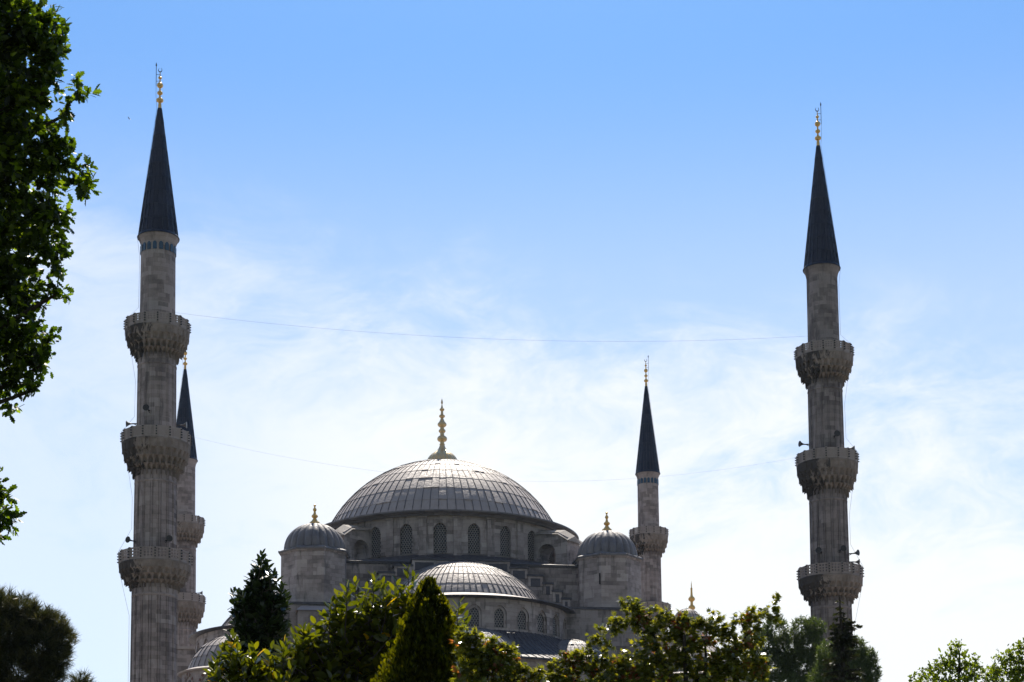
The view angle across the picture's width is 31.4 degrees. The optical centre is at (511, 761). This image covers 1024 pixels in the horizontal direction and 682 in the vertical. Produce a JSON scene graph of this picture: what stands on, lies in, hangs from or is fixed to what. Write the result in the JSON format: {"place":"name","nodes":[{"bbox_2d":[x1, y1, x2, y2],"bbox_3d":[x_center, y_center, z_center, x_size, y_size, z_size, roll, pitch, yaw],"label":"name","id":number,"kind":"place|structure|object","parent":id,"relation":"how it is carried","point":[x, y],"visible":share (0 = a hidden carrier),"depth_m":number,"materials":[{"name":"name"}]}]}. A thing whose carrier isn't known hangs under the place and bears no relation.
{"place":"outdoors","nodes":[
{"label":"outdoors","id":0,"kind":"place"},
{"bbox_2d":[67,667,96,681],"bbox_3d":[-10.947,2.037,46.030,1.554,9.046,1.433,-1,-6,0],"label":"pine tree","id":1,"kind":"object","parent":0,"point":[74,677],"visible":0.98,"depth_m":46.43,"materials":[{"name":"green plant"}]},
{"bbox_2d":[202,564,470,681],"bbox_3d":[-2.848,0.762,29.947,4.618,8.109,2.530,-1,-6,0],"label":"magnolia tree","id":2,"kind":"object","parent":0,"point":[355,656],"visible":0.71,"depth_m":30.14,"materials":[{"name":"green plant"}]},
{"bbox_2d":[177,400,747,681],"bbox_3d":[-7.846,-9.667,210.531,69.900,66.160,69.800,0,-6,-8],"label":"mosque","id":3,"kind":"structure","parent":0,"point":[508,558],"depth_m":195.60,"materials":[{"name":"stone"}]},
{"bbox_2d":[450,624,546,681],"bbox_3d":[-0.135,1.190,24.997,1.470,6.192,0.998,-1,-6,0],"label":"maple tree","id":4,"kind":"object","parent":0,"point":[497,660],"visible":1,"depth_m":25.18,"materials":[{"name":"green plant"}]},
{"bbox_2d":[0,0,1023,681],"label":"sky","id":5,"kind":"structure","parent":0,"point":[578,177],"materials":[{"name":"blue"}]},
{"bbox_2d":[542,591,782,681],"bbox_3d":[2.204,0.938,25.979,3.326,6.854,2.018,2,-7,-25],"label":"maple tree","id":6,"kind":"object","parent":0,"point":[622,669],"visible":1,"depth_m":26.23,"materials":[{"name":"green plant"}]},
{"bbox_2d":[738,614,828,681],"bbox_3d":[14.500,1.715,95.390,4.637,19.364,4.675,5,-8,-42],"label":"evergreen tree","id":7,"kind":"object","parent":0,"point":[787,665],"visible":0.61,"depth_m":95.55,"materials":[{"name":"green plant"}]},
{"bbox_2d":[806,634,882,681],"bbox_3d":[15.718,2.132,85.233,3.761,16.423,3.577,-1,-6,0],"label":"evergreen tree","id":8,"kind":"object","parent":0,"point":[866,661],"visible":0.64,"depth_m":85.51,"materials":[{"name":"green plant"}]},
{"label":"ground","id":9,"kind":"structure","parent":0,"visible":0},
{"bbox_2d":[0,586,80,681],"bbox_3d":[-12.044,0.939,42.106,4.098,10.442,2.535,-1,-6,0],"label":"pine tree","id":10,"kind":"object","parent":9,"relation":"on","point":[30,625],"visible":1,"depth_m":42.19,"materials":[{"name":"green plant"}]},
{"bbox_2d":[0,0,101,544],"bbox_3d":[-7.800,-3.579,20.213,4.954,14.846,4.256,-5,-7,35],"label":"oak tree","id":11,"kind":"object","parent":9,"relation":"on","point":[24,33],"visible":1,"depth_m":20.66,"materials":[{"name":"green plant"}]},
{"bbox_2d":[117,63,192,681],"bbox_3d":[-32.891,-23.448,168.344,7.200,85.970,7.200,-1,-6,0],"label":"minaret","id":12,"kind":"object","parent":9,"relation":"on","point":[154,570],"visible":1,"depth_m":167.27,"materials":[{"name":"stone"}]},
{"bbox_2d":[191,436,790,480],"bbox_3d":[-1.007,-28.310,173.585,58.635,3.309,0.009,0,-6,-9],"label":"hanging cable","id":13,"kind":"object","parent":12,"relation":"attached to","point":[472,479],"visible":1,"depth_m":172.52,"materials":[{"name":"grey metal"}]},
{"bbox_2d":[182,313,800,341],"bbox_3d":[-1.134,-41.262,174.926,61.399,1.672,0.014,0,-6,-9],"label":"hanging cable","id":14,"kind":"object","parent":12,"relation":"attached to","point":[505,339],"visible":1,"depth_m":174.93,"materials":[{"name":"grey metal"}]},
{"bbox_2d":[176,352,205,650],"bbox_3d":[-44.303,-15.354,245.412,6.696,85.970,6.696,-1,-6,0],"label":"minaret","id":15,"kind":"object","parent":9,"relation":"on","point":[191,601],"visible":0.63,"depth_m":245.79,"materials":[{"name":"stone"}]},
{"bbox_2d":[223,548,293,681],"bbox_3d":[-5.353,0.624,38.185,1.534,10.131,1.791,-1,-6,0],"label":"evergreen tree","id":16,"kind":"object","parent":9,"relation":"on","point":[259,609],"visible":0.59,"depth_m":38.25,"materials":[{"name":"green plant"}]},
{"bbox_2d":[370,574,474,681],"bbox_3d":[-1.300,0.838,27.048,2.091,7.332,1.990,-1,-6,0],"label":"thuja tree","id":17,"kind":"object","parent":9,"relation":"on","point":[423,649],"visible":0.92,"depth_m":26.96,"materials":[{"name":"green plant"}]},
{"bbox_2d":[629,356,670,630],"bbox_3d":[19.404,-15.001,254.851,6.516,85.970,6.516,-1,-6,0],"label":"minaret","id":18,"kind":"object","parent":9,"relation":"on","point":[649,537],"visible":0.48,"depth_m":255.61,"materials":[{"name":"stone"}]},
{"bbox_2d":[794,102,863,664],"bbox_3d":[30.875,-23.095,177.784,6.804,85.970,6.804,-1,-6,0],"label":"minaret","id":19,"kind":"object","parent":9,"relation":"on","point":[826,463],"visible":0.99,"depth_m":177.18,"materials":[{"name":"stone"}]},
{"bbox_2d":[821,595,866,681],"bbox_3d":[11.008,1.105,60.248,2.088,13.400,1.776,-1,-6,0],"label":"spruce tree","id":20,"kind":"object","parent":9,"relation":"on","point":[842,633],"visible":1,"depth_m":60.61,"materials":[{"name":"green plant"}]},
{"bbox_2d":[908,638,987,681],"bbox_3d":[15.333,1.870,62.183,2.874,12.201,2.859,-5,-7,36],"label":"broadleaf tree","id":21,"kind":"object","parent":9,"relation":"on","point":[964,665],"visible":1,"depth_m":62.52,"materials":[{"name":"green plant"}]},
{"bbox_2d":[979,637,1023,681],"bbox_3d":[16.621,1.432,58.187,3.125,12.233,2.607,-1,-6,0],"label":"broadleaf tree","id":22,"kind":"object","parent":9,"relation":"on","point":[1015,672],"visible":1,"depth_m":58.51,"materials":[{"name":"green plant"}]}
]}

